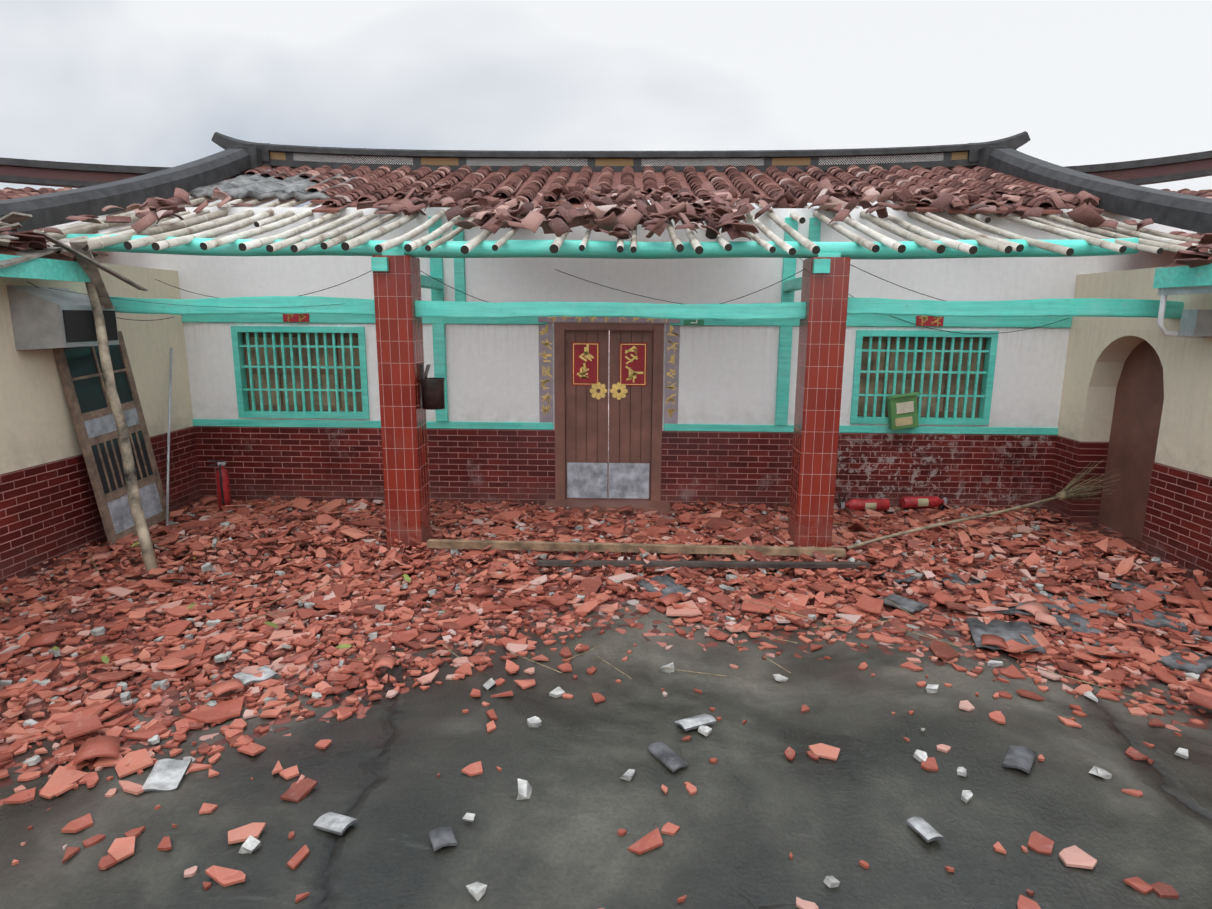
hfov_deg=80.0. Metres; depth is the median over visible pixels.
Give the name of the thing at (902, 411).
mailbox
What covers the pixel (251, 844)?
debris plaster chunks
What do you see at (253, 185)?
roof mortar bed
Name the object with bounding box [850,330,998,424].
window
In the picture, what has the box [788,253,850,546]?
porch column
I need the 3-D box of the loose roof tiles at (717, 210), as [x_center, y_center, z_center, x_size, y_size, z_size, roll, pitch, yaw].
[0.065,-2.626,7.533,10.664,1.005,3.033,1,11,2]
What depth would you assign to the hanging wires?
7.02 m
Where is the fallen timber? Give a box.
[427,539,869,567]
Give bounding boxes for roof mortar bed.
[190,169,365,200]
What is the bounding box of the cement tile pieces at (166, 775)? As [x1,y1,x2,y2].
[142,569,1211,851]
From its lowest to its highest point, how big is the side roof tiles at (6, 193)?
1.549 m
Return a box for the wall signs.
[283,314,943,325]
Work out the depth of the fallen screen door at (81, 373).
7.03 m
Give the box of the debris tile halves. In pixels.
[13,495,1211,764]
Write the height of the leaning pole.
2.547 m
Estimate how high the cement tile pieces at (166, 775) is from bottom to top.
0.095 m
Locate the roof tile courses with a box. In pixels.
[245,164,1079,213]
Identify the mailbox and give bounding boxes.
[419,364,444,409]
[887,392,920,429]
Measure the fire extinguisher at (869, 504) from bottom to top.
0.198 m
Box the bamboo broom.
[847,460,1119,549]
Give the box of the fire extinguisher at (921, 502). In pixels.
[899,496,947,510]
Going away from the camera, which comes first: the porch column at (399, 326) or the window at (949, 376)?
the porch column at (399, 326)
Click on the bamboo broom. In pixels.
(1065, 493)
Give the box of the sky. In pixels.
[0,0,1211,208]
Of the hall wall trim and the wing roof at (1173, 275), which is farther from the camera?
the hall wall trim
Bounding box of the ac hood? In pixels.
[7,285,118,350]
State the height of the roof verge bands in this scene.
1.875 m
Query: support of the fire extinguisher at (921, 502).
on the ground
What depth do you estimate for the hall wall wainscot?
8.56 m
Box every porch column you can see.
[371,251,430,549]
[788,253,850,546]
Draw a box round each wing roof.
[0,221,89,281]
[1153,243,1211,287]
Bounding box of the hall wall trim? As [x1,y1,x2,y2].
[182,217,1071,434]
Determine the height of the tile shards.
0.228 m
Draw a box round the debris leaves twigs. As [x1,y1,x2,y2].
[0,511,1136,696]
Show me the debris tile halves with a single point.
(111, 745)
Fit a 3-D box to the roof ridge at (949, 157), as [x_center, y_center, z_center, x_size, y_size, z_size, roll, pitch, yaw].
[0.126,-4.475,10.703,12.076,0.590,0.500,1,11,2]
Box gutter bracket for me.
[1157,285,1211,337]
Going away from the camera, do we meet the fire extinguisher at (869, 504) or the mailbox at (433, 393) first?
the mailbox at (433, 393)
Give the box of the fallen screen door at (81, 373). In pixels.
[53,331,169,545]
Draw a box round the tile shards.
[0,496,1211,908]
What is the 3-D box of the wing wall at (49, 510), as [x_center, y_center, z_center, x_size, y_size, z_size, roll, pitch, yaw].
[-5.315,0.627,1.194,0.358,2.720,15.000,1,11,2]
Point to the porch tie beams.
(1086, 307)
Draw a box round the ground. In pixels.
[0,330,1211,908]
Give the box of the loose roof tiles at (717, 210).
[44,179,1153,239]
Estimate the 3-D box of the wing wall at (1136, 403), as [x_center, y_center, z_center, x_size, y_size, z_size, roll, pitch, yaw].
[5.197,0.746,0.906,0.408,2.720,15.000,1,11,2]
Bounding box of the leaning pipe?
[166,348,172,525]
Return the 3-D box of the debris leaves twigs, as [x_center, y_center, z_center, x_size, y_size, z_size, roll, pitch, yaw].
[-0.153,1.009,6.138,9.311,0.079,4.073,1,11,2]
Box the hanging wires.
[27,258,1067,333]
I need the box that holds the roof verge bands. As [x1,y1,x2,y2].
[0,146,1211,233]
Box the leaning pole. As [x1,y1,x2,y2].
[85,282,158,577]
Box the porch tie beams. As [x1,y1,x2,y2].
[109,274,1183,319]
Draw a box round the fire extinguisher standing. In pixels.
[208,460,231,509]
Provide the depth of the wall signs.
8.20 m
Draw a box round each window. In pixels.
[230,326,369,418]
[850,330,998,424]
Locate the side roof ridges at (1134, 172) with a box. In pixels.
[0,150,1211,187]
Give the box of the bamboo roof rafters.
[42,196,1211,255]
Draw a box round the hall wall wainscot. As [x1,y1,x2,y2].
[194,426,1055,511]
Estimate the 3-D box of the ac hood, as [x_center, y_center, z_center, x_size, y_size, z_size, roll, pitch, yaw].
[-4.761,-1.204,6.379,0.440,0.540,0.660,1,11,2]
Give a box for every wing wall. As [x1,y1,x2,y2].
[0,263,200,584]
[1047,267,1211,587]
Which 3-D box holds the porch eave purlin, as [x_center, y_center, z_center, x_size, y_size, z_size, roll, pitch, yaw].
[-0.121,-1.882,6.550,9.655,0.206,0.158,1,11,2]
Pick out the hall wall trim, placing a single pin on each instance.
(783, 368)
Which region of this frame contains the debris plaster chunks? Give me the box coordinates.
[23,660,1187,900]
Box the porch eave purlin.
[65,234,1138,259]
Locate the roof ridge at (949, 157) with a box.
[211,131,1030,174]
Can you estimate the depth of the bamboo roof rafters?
6.80 m
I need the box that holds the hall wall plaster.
[46,207,1196,430]
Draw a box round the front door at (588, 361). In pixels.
[538,317,679,513]
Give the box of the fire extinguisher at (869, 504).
[838,494,889,509]
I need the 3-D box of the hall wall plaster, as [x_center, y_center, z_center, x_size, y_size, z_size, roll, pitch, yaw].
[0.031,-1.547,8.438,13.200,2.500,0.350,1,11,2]
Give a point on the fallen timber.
(613, 547)
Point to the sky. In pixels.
(151, 83)
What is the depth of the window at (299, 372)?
8.54 m
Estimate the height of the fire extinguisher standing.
0.583 m
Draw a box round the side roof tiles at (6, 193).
[0,187,1211,238]
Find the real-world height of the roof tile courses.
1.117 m
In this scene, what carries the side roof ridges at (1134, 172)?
attached to the roof verge bands
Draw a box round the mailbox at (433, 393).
[419,364,444,409]
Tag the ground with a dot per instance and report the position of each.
(752, 812)
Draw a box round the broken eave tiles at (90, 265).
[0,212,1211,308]

